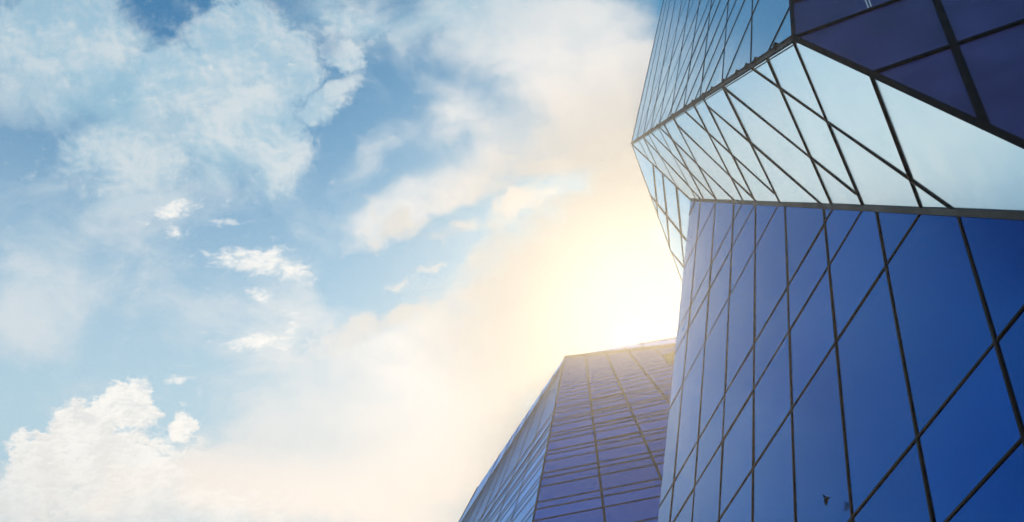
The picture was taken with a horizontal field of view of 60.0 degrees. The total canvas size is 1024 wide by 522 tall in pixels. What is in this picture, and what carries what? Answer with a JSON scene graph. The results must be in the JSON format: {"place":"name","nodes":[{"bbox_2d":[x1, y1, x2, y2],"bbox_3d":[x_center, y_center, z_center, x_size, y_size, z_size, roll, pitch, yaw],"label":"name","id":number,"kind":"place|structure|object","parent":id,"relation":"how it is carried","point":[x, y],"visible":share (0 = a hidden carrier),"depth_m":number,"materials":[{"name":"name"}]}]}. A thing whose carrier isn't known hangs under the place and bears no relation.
{"place":"outdoors","nodes":[
{"label":"outdoors","id":0,"kind":"place"},
{"bbox_2d":[0,0,681,521],"label":"sky","id":1,"kind":"structure","parent":0,"point":[261,260],"materials":[{"name":"blue"}]},
{"bbox_2d":[630,0,1023,521],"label":"glass tower","id":2,"kind":"structure","parent":0,"point":[835,188],"depth_m":22.84,"materials":[{"name":"glass"}]},
{"bbox_2d":[823,494,830,505],"bbox_3d":[7.371,5.602,20.790,0.188,0.258,0.113,7,-36,-10],"label":"bird","id":3,"kind":"object","parent":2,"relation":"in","point":[826,499],"visible":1,"depth_m":20.78},
{"bbox_3d":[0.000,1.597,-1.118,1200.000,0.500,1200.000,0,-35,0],"label":"ground","id":4,"kind":"structure","parent":0,"visible":0},
{"bbox_2d":[459,337,676,521],"bbox_3d":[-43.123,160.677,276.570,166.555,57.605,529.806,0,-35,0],"label":"tapering tower","id":5,"kind":"structure","parent":4,"relation":"on","point":[586,442],"depth_m":97.60,"materials":[{"name":"blue glass"}]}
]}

